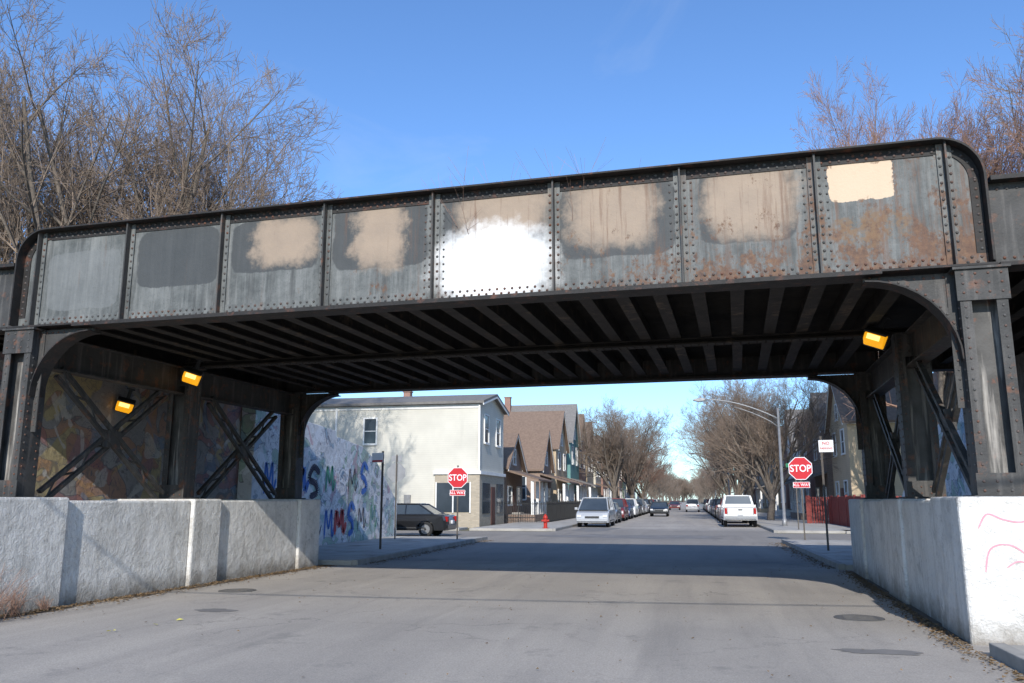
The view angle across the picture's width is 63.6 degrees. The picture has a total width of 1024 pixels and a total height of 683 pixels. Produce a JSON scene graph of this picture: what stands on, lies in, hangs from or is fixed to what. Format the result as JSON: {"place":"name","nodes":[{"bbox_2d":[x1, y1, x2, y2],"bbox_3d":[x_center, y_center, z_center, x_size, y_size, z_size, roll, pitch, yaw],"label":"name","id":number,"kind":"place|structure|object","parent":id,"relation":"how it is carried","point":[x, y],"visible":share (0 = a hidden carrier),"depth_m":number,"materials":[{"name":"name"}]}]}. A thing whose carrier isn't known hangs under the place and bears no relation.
{"place":"outdoors","nodes":[
{"label":"outdoors","id":0,"kind":"place"},
{"bbox_2d":[318,536,487,564],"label":"sidewalk","id":1,"kind":"structure","parent":0,"point":[362,552],"depth_m":26.10,"materials":[{"name":"concrete"}]},
{"bbox_2d":[372,451,383,548],"bbox_3d":[-4.193,4.959,25.582,0.400,3.100,0.053,-4,-12,20],"label":"parking sign","id":2,"kind":"object","parent":1,"relation":"on","point":[377,457],"visible":0.96,"depth_m":25.64,"materials":[{"name":"metal"}]},
{"bbox_2d":[387,454,404,538],"bbox_3d":[-4.511,6.079,32.085,0.702,3.350,0.050,4,-11,-18],"label":"traffic sign","id":3,"kind":"object","parent":1,"relation":"on","point":[396,472],"visible":0.91,"depth_m":32.27,"materials":[{"name":"metal"}]},
{"bbox_2d":[448,465,467,538],"bbox_3d":[-2.101,6.250,31.834,0.776,2.920,0.068,-2,-11,8],"label":"stop sign","id":4,"kind":"object","parent":1,"relation":"on","point":[458,477],"visible":0.99,"depth_m":31.96,"materials":[{"name":"metal"}]},
{"bbox_2d":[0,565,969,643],"bbox_3d":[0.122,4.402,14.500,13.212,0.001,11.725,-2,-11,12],"label":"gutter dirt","id":5,"kind":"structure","parent":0,"point":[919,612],"depth_m":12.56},
{"bbox_2d":[0,584,40,617],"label":"dry weeds","id":6,"kind":"object","parent":5,"relation":"on","point":[12,611],"visible":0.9,"depth_m":11.49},
{"bbox_2d":[0,501,1023,682],"bbox_3d":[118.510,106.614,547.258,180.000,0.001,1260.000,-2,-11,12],"label":"road","id":7,"kind":"structure","parent":0,"point":[560,628],"depth_m":10.78,"materials":[{"name":"asphalt"}]},
{"bbox_2d":[0,563,39,621],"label":"dry weeds","id":8,"kind":"object","parent":7,"relation":"on","point":[4,602],"visible":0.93,"depth_m":11.24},
{"bbox_2d":[218,588,255,592],"bbox_3d":[-4.914,4.455,14.783,0.660,0.014,0.660,-2,-11,12],"label":"manhole cover","id":9,"kind":"object","parent":7,"relation":"on","point":[237,590],"visible":1,"depth_m":14.74,"materials":[{"name":"metal"}]},
{"bbox_2d":[396,503,456,535],"bbox_3d":[-4.996,8.108,37.626,4.861,1.452,2.180,-2,-11,12],"label":"parked sedan","id":10,"kind":"object","parent":7,"relation":"on","point":[424,519],"visible":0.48,"depth_m":36.64,"materials":[{"name":"black paint"}]},
{"bbox_2d":[0,540,1023,682],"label":"leaf litter","id":11,"kind":"object","parent":7,"relation":"on","point":[801,554],"visible":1,"depth_m":13.07,"materials":[{"name":"brown plant"}]},
{"bbox_2d":[35,595,52,610],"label":"dry weeds","id":12,"kind":"object","parent":11,"relation":"on","point":[43,607],"visible":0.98,"depth_m":12.05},
{"bbox_2d":[575,497,615,526],"bbox_3d":[5.231,10.554,51.196,2.320,1.762,5.064,-2,-11,12],"label":"parked minivan","id":13,"kind":"object","parent":7,"relation":"on","point":[596,509],"visible":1,"depth_m":49.65,"materials":[{"name":"silver metal"}]},
{"bbox_2d":[613,502,621,523],"bbox_3d":[6.706,12.149,58.690,2.180,1.452,4.861,-2,-11,12],"label":"parked car","id":14,"kind":"object","parent":7,"relation":"on","point":[618,513],"visible":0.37,"depth_m":58.09,"materials":[{"name":"grey paint"}]},
{"bbox_2d":[612,498,628,520],"bbox_3d":[8.079,13.228,65.056,2.240,1.732,4.760,-2,-11,12],"label":"parked car","id":15,"kind":"object","parent":7,"relation":"on","point":[622,503],"visible":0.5,"depth_m":64.36,"materials":[{"name":"red paint"}]},
{"bbox_2d":[627,502,633,518],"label":"parked car","id":16,"kind":"object","parent":7,"relation":"on","point":[631,510],"visible":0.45,"depth_m":70.59,"materials":[{"name":"blue paint"}]},
{"bbox_2d":[626,499,638,517],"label":"parked car","id":17,"kind":"object","parent":7,"relation":"on","point":[633,502],"visible":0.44,"depth_m":76.97,"materials":[{"name":"white paint"}]},
{"bbox_2d":[636,499,645,514],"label":"parked car","id":18,"kind":"object","parent":7,"relation":"on","point":[641,502],"visible":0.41,"depth_m":89.64,"materials":[{"name":"grey paint"}]},
{"bbox_2d":[648,501,669,515],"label":"sedan car","id":19,"kind":"object","parent":7,"relation":"on","point":[659,507],"visible":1,"depth_m":81.42,"materials":[{"name":"blue paint"}]},
{"bbox_2d":[668,501,680,509],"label":"sedan car","id":20,"kind":"object","parent":7,"relation":"on","point":[674,504],"visible":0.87,"depth_m":133.35,"materials":[{"name":"red paint"}]},
{"bbox_2d":[684,499,700,511],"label":"suv car","id":21,"kind":"object","parent":7,"relation":"on","point":[692,504],"visible":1,"depth_m":111.06,"materials":[{"name":"silver metal"}]},
{"bbox_2d":[711,498,720,518],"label":"parked car","id":22,"kind":"object","parent":7,"relation":"on","point":[717,500],"visible":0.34,"depth_m":70.77,"materials":[{"name":"black paint"}]},
{"bbox_2d":[716,498,747,522],"bbox_3d":[15.829,12.123,59.297,2.240,1.732,4.760,-2,-11,12],"label":"parked car","id":23,"kind":"object","parent":7,"relation":"on","point":[719,516],"visible":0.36,"depth_m":59.00,"materials":[{"name":"grey paint"}]},
{"bbox_2d":[718,495,757,526],"bbox_3d":[14.116,10.572,51.637,2.340,1.892,5.671,-2,-11,12],"label":"suv","id":24,"kind":"object","parent":7,"relation":"on","point":[738,507],"visible":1,"depth_m":49.41,"materials":[{"name":"white paint"}]},
{"bbox_2d":[834,614,884,621],"bbox_3d":[4.772,3.797,11.355,0.660,0.014,0.660,-2,-11,12],"label":"manhole cover","id":25,"kind":"object","parent":7,"relation":"on","point":[856,617],"visible":1,"depth_m":11.33,"materials":[{"name":"metal"}]},
{"bbox_2d":[0,0,1023,500],"label":"sky","id":26,"kind":"structure","parent":0,"point":[413,84],"materials":[{"name":"blue"}]},
{"bbox_2d":[469,518,588,530],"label":"sidewalk","id":27,"kind":"structure","parent":0,"point":[539,525],"depth_m":46.76,"materials":[{"name":"concrete"}]},
{"bbox_2d":[504,500,546,522],"bbox_3d":[0.920,11.381,55.288,2.930,1.480,0.042,-2,-11,12],"label":"iron fence","id":28,"kind":"object","parent":27,"relation":"on","point":[525,511],"visible":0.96,"depth_m":55.32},
{"bbox_2d":[546,500,580,522],"bbox_3d":[4.462,13.220,64.875,0.042,1.480,20.630,-2,-11,12],"label":"iron fence","id":29,"kind":"object","parent":27,"relation":"on","point":[560,510],"visible":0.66,"depth_m":61.02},
{"bbox_2d":[195,527,922,654],"bbox_3d":[3.377,7.192,29.040,11.579,0.001,40.350,-2,-11,12],"label":"asphalt patch","id":30,"kind":"object","parent":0,"point":[884,651],"visible":0.94,"depth_m":22.88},
{"bbox_2d":[413,501,853,570],"bbox_3d":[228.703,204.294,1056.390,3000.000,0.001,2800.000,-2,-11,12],"label":"ground","id":31,"kind":"structure","parent":0,"point":[702,504],"depth_m":40.14,"materials":[{"name":"brown plant"}]},
{"bbox_2d":[0,351,241,500],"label":"bridge abutment","id":32,"kind":"object","parent":31,"relation":"on","point":[69,433],"visible":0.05,"depth_m":18.93,"materials":[{"name":"paint"}]},
{"bbox_2d":[114,387,135,413],"bbox_3d":[-8.873,1.355,19.037,0.380,0.580,0.320,19,-17,-19],"label":"underpass lamp","id":33,"kind":"object","parent":32,"relation":"attached to","point":[126,405],"visible":0.94,"depth_m":18.93,"materials":[{"name":"metal"}]},
{"bbox_2d":[0,19,270,262],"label":"bare tree","id":34,"kind":"object","parent":31,"relation":"on","point":[23,211],"visible":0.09,"depth_m":35.88,"materials":[{"name":"brown plant"}]},
{"bbox_2d":[0,497,320,615],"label":"wall blocks","id":35,"kind":"structure","parent":31,"relation":"on","point":[72,552],"depth_m":14.40,"materials":[{"name":"concrete"}]},
{"bbox_2d":[0,0,341,263],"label":"bare tree","id":36,"kind":"object","parent":31,"relation":"on","point":[32,209],"visible":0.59,"depth_m":31.54,"materials":[{"name":"brown plant"}]},
{"bbox_2d":[91,112,342,220],"bbox_3d":[-13.095,-1.147,34.122,12.153,18.688,9.184,-10,-15,43],"label":"bare tree","id":37,"kind":"object","parent":31,"relation":"on","point":[201,200],"visible":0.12,"depth_m":33.36,"materials":[{"name":"brown plant"}]},
{"bbox_2d":[237,407,396,545],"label":"graffiti wall","id":38,"kind":"structure","parent":31,"relation":"on","point":[324,447],"depth_m":28.65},
{"bbox_2d":[263,461,385,538],"bbox_3d":[-6.192,5.432,28.734,0.003,2.778,10.344,-2,-11,12],"label":"graffiti tag","id":39,"kind":"object","parent":38,"relation":"on","point":[313,481],"visible":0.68,"depth_m":28.70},
{"bbox_2d":[308,400,502,505],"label":"walls","id":40,"kind":"structure","parent":31,"relation":"on","point":[424,443],"depth_m":50.04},
{"bbox_2d":[314,396,508,447],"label":"windows and trim","id":41,"kind":"structure","parent":40,"relation":"attached to","point":[370,428],"depth_m":50.82,"materials":[{"name":"white glass"}]},
{"bbox_2d":[318,394,508,414],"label":"roof","id":42,"kind":"structure","parent":40,"relation":"on","point":[443,399],"depth_m":51.55,"materials":[{"name":"concrete"}]},
{"bbox_2d":[335,405,505,527],"bbox_3d":[-5.699,8.136,53.023,9.360,7.200,6.820,-2,-11,12],"label":"shopfront","id":43,"kind":"object","parent":31,"relation":"on","point":[481,503],"visible":0.78,"depth_m":49.04,"materials":[{"name":"brick"}]},
{"bbox_2d":[503,433,552,523],"bbox_3d":[-3.225,9.722,61.292,11.700,7.400,6.800,-2,-11,12],"label":"brick bungalow","id":44,"kind":"object","parent":31,"relation":"on","point":[515,470],"visible":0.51,"depth_m":59.67,"materials":[{"name":"brown"}]},
{"bbox_2d":[503,435,526,513],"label":"windows and trim","id":45,"kind":"structure","parent":44,"relation":"in","point":[514,454],"depth_m":60.38,"materials":[{"name":"white glass"}]},
{"bbox_2d":[522,447,551,512],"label":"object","id":46,"kind":"structure","parent":31,"relation":"on","point":[547,469],"depth_m":66.61,"materials":[{"name":"brown brick"}]},
{"bbox_2d":[522,432,555,499],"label":"windows and trim","id":47,"kind":"structure","parent":46,"relation":"attached to","point":[524,488],"depth_m":66.70,"materials":[{"name":"white glass"}]},
{"bbox_2d":[503,429,555,472],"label":"roof","id":48,"kind":"structure","parent":47,"relation":"on","point":[535,443],"depth_m":68.79,"materials":[{"name":"brown"}]},
{"bbox_2d":[551,428,566,500],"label":"walls","id":49,"kind":"structure","parent":31,"relation":"on","point":[556,485],"depth_m":75.70,"materials":[{"name":"beige"}]},
{"bbox_2d":[553,413,569,500],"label":"windows and trim","id":50,"kind":"structure","parent":49,"relation":"attached to","point":[559,461],"depth_m":78.46,"materials":[{"name":"white glass"}]},
{"bbox_2d":[503,411,569,453],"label":"roof","id":51,"kind":"structure","parent":50,"relation":"on","point":[553,422],"depth_m":78.26,"materials":[{"name":"brown"}]},
{"bbox_2d":[540,473,578,501],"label":"porch","id":52,"kind":"object","parent":31,"relation":"on","point":[566,497],"visible":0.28,"depth_m":67.78,"materials":[{"name":"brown wood"}]},
{"bbox_2d":[566,422,578,495],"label":"walls","id":53,"kind":"structure","parent":31,"relation":"on","point":[573,471],"depth_m":85.10,"materials":[{"name":"teal"}]},
{"bbox_2d":[572,409,581,500],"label":"windows and trim","id":54,"kind":"structure","parent":53,"relation":"attached to","point":[576,450],"depth_m":87.04,"materials":[{"name":"white glass"}]},
{"bbox_2d":[511,404,581,446],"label":"roof","id":55,"kind":"structure","parent":54,"relation":"on","point":[571,414],"depth_m":87.33,"materials":[{"name":"concrete"}]},
{"bbox_2d":[504,397,511,411],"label":"chimney","id":56,"kind":"object","parent":55,"relation":"on","point":[508,403],"visible":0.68,"depth_m":87.97,"materials":[{"name":"red brick"}]},
{"bbox_2d":[557,476,590,500],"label":"porch","id":57,"kind":"object","parent":31,"relation":"on","point":[578,487],"visible":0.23,"depth_m":76.10,"materials":[{"name":"beige"}]},
{"bbox_2d":[578,434,585,500],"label":"walls","id":58,"kind":"structure","parent":31,"relation":"on","point":[581,477],"depth_m":93.75,"materials":[{"name":"red brick"}]},
{"bbox_2d":[580,417,586,497],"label":"windows and trim","id":59,"kind":"structure","parent":58,"relation":"attached to","point":[583,467],"depth_m":95.32,"materials":[{"name":"white glass"}]},
{"bbox_2d":[578,414,587,449],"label":"roof","id":60,"kind":"structure","parent":59,"relation":"on","point":[583,421],"depth_m":95.11,"materials":[{"name":"grey"}]},
{"bbox_2d":[571,478,600,500],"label":"porch","id":61,"kind":"object","parent":31,"relation":"on","point":[593,492],"visible":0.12,"depth_m":84.52,"materials":[{"name":"white"}]},
{"bbox_2d":[585,446,593,496],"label":"walls","id":62,"kind":"structure","parent":31,"relation":"on","point":[589,480],"depth_m":100.00,"materials":[{"name":"beige"}]},
{"bbox_2d":[593,462,600,493],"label":"walls","id":63,"kind":"structure","parent":31,"relation":"on","point":[598,482],"depth_m":109.91,"materials":[{"name":"beige"}]},
{"bbox_2d":[601,465,607,496],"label":"walls","id":64,"kind":"structure","parent":31,"relation":"on","point":[603,488],"depth_m":116.59,"materials":[{"name":"paint"}]},
{"bbox_2d":[575,395,644,497],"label":"bare tree","id":65,"kind":"object","parent":31,"relation":"on","point":[609,451],"visible":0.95,"depth_m":89.39,"materials":[{"name":"brown plant"}]},
{"bbox_2d":[593,406,685,498],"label":"bare tree","id":66,"kind":"object","parent":31,"relation":"on","point":[646,444],"visible":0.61,"depth_m":115.69,"materials":[{"name":"brown plant"}]},
{"bbox_2d":[619,436,678,498],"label":"bare tree","id":67,"kind":"object","parent":31,"relation":"on","point":[646,482],"visible":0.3,"depth_m":145.33,"materials":[{"name":"brown plant"}]},
{"bbox_2d":[635,459,737,502],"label":"distant trees","id":68,"kind":"object","parent":31,"relation":"on","point":[670,486],"visible":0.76,"depth_m":246.75,"materials":[{"name":"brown plant"}]},
{"bbox_2d":[671,413,734,494],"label":"bare tree","id":69,"kind":"object","parent":31,"relation":"on","point":[723,480],"visible":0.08,"depth_m":122.59,"materials":[{"name":"brown plant"}]},
{"bbox_2d":[673,393,781,494],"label":"bare tree","id":70,"kind":"object","parent":31,"relation":"on","point":[736,487],"visible":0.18,"depth_m":101.20,"materials":[{"name":"brown plant"}]},
{"bbox_2d":[679,379,783,504],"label":"bare tree","id":71,"kind":"object","parent":31,"relation":"on","point":[748,485],"visible":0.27,"depth_m":75.50,"materials":[{"name":"brown plant"}]},
{"bbox_2d":[693,398,786,525],"bbox_3d":[13.550,7.158,49.305,5.088,7.720,0.300,-2,-11,12],"label":"street lamp","id":72,"kind":"object","parent":31,"relation":"on","point":[784,521],"visible":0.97,"depth_m":48.98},
{"bbox_2d":[754,485,767,512],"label":"porch","id":73,"kind":"object","parent":31,"relation":"on","point":[760,509],"visible":0.58,"depth_m":100.75,"materials":[{"name":"beige"}]},
{"bbox_2d":[681,377,841,519],"bbox_3d":[20.841,7.502,62.384,10.386,12.218,15.038,11,-15,-44],"label":"bare tree","id":74,"kind":"object","parent":31,"relation":"on","point":[765,430],"visible":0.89,"depth_m":62.29,"materials":[{"name":"brown plant"}]},
{"bbox_2d":[771,458,780,507],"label":"walls","id":75,"kind":"structure","parent":31,"relation":"on","point":[779,498],"depth_m":98.52,"materials":[{"name":"beige"}]},
{"bbox_2d":[778,447,789,509],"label":"walls","id":76,"kind":"structure","parent":31,"relation":"on","point":[787,504],"depth_m":89.94,"materials":[{"name":"red brick"}]},
{"bbox_2d":[775,478,794,516],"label":"porch","id":77,"kind":"object","parent":31,"relation":"on","point":[779,512],"visible":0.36,"depth_m":80.76,"materials":[{"name":"white"}]},
{"bbox_2d":[786,463,799,529],"bbox_3d":[14.540,7.937,42.169,0.900,3.500,0.050,-1,-11,7],"label":"street sign","id":78,"kind":"object","parent":31,"relation":"on","point":[796,501],"visible":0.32,"depth_m":42.09,"materials":[{"name":"metal"}]},
{"bbox_2d":[787,436,800,508],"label":"walls","id":79,"kind":"structure","parent":31,"relation":"on","point":[796,455],"depth_m":85.03,"materials":[{"name":"brown"}]},
{"bbox_2d":[797,430,815,511],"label":"walls","id":80,"kind":"structure","parent":31,"relation":"on","point":[812,493],"depth_m":71.76,"materials":[{"name":"red brick"}]},
{"bbox_2d":[789,421,808,516],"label":"windows and trim","id":81,"kind":"structure","parent":80,"relation":"attached to","point":[806,493],"depth_m":74.50,"materials":[{"name":"white glass"}]},
{"bbox_2d":[785,471,828,521],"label":"porch","id":82,"kind":"object","parent":31,"relation":"on","point":[794,508],"visible":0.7,"depth_m":65.08,"materials":[{"name":"brown wood"}]},
{"bbox_2d":[812,412,834,512],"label":"walls","id":83,"kind":"structure","parent":31,"relation":"on","point":[829,481],"depth_m":63.21,"materials":[{"name":"brown brick"}]},
{"bbox_2d":[808,395,823,512],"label":"windows and trim","id":84,"kind":"structure","parent":83,"relation":"attached to","point":[821,491],"depth_m":65.87,"materials":[{"name":"grey glass"}]},
{"bbox_2d":[807,392,826,434],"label":"roof","id":85,"kind":"structure","parent":84,"relation":"on","point":[810,433],"depth_m":65.83,"materials":[{"name":"concrete"}]},
{"bbox_2d":[829,494,864,526],"bbox_3d":[19.202,9.736,47.509,0.114,1.780,11.150,-2,-11,12],"label":"red fence","id":86,"kind":"object","parent":31,"relation":"on","point":[839,509],"visible":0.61,"depth_m":49.03,"materials":[{"name":"paint"}]},
{"bbox_2d":[830,395,903,496],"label":"walls","id":87,"kind":"structure","parent":31,"relation":"on","point":[849,464],"depth_m":53.98,"materials":[{"name":"beige"}]},
{"bbox_2d":[823,384,894,522],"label":"windows and trim","id":88,"kind":"structure","parent":87,"relation":"attached to","point":[843,491],"depth_m":56.33,"materials":[{"name":"grey glass"}]},
{"bbox_2d":[824,373,937,431],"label":"roof","id":89,"kind":"structure","parent":87,"relation":"on","point":[844,410],"depth_m":55.33,"materials":[{"name":"grey"}]},
{"bbox_2d":[790,56,1023,423],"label":"bare tree","id":90,"kind":"object","parent":31,"relation":"on","point":[945,381],"visible":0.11,"depth_m":44.89,"materials":[{"name":"brown plant"}]},
{"bbox_2d":[848,496,1023,645],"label":"wall blocks","id":91,"kind":"structure","parent":31,"relation":"on","point":[928,557],"depth_m":9.93,"materials":[{"name":"concrete"}]},
{"bbox_2d":[0,137,1023,498],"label":"railroad bridge","id":92,"kind":"structure","parent":91,"relation":"on","point":[810,265],"depth_m":13.41,"materials":[{"name":"paint"}]},
{"bbox_2d":[181,359,203,387],"bbox_3d":[-6.921,0.651,18.006,0.380,0.580,0.320,20,-14,-9],"label":"underpass lamp","id":93,"kind":"object","parent":92,"relation":"attached to","point":[192,376],"visible":0.94,"depth_m":17.89,"materials":[{"name":"metal"}]},
{"bbox_2d":[422,146,520,233],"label":"dry weeds","id":94,"kind":"object","parent":92,"relation":"on","point":[463,188],"visible":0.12,"depth_m":12.53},
{"bbox_2d":[515,138,640,216],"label":"dry weeds","id":95,"kind":"object","parent":92,"relation":"on","point":[572,172],"visible":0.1,"depth_m":12.30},
{"bbox_2d":[862,316,891,350],"bbox_3d":[6.341,-0.178,14.292,0.380,0.580,0.320,22,5,38],"label":"underpass lamp","id":96,"kind":"object","parent":92,"relation":"attached to","point":[879,337],"visible":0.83,"depth_m":14.23,"materials":[{"name":"metal"}]},
{"bbox_2d":[978,513,1023,527],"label":"spray line","id":97,"kind":"object","parent":91,"relation":"attached to","point":[983,517],"visible":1,"depth_m":9.42,"materials":[{"name":"pink paint"}]},
{"bbox_2d":[985,544,1023,571],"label":"spray line","id":98,"kind":"object","parent":91,"relation":"attached to","point":[991,548],"visible":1,"depth_m":9.36,"materials":[{"name":"pink paint"}]},
{"bbox_2d":[902,408,970,496],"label":"graffiti wall","id":99,"kind":"structure","parent":31,"relation":"on","point":[956,484],"depth_m":22.96,"materials":[{"name":"paint"}]},
{"bbox_2d":[902,27,1023,377],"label":"bare tree","id":100,"kind":"object","parent":31,"relation":"on","point":[1010,162],"visible":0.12,"depth_m":39.05,"materials":[{"name":"brown plant"}]},
{"bbox_2d":[964,15,1023,171],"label":"bare tree","id":101,"kind":"object","parent":31,"relation":"on","point":[1002,89],"visible":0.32,"depth_m":40.84,"materials":[{"name":"brown plant"}]},
{"bbox_2d":[1015,352,1023,429],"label":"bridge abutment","id":102,"kind":"object","parent":31,"relation":"on","point":[1019,359],"depth_m":16.38,"materials":[{"name":"grey concrete"}]},
{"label":"windows and trim","id":103,"kind":"object","parent":31,"relation":"on","visible":0},
{"bbox_2d":[784,409,806,450],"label":"roof","id":104,"kind":"structure","parent":103,"relation":"on","point":[793,415],"depth_m":84.28,"materials":[{"name":"concrete"}]},
{"bbox_2d":[748,512,849,533],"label":"sidewalk","id":105,"kind":"structure","parent":0,"point":[773,526],"depth_m":46.76,"materials":[{"name":"concrete"}]},
{"bbox_2d":[805,496,830,523],"bbox_3d":[22.302,10.724,52.660,6.735,1.780,0.099,-2,-11,12],"label":"red fence","id":106,"kind":"object","parent":105,"relation":"on","point":[809,505],"visible":0.24,"depth_m":53.19,"materials":[{"name":"paint"}]},
{"bbox_2d":[781,539,852,569],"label":"sidewalk","id":107,"kind":"structure","parent":0,"point":[838,555],"depth_m":24.55,"materials":[{"name":"concrete"}]},
{"bbox_2d":[788,455,812,539],"bbox_3d":[10.983,5.949,31.247,0.850,3.290,0.068,-4,-11,18],"label":"stop sign","id":108,"kind":"object","parent":107,"relation":"on","point":[800,468],"visible":1,"depth_m":31.39,"materials":[{"name":"metal"}]},
{"bbox_2d":[818,436,833,550],"bbox_3d":[9.499,4.589,24.716,0.420,3.500,0.055,-5,-12,24],"label":"parking sign","id":109,"kind":"object","parent":107,"relation":"on","point":[825,445],"visible":1,"depth_m":24.90,"materials":[{"name":"metal"}]},
{"bbox_2d":[989,643,1023,673],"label":"sidewalk","id":110,"kind":"structure","parent":0,"point":[1012,656],"depth_m":8.18,"materials":[{"name":"concrete"}]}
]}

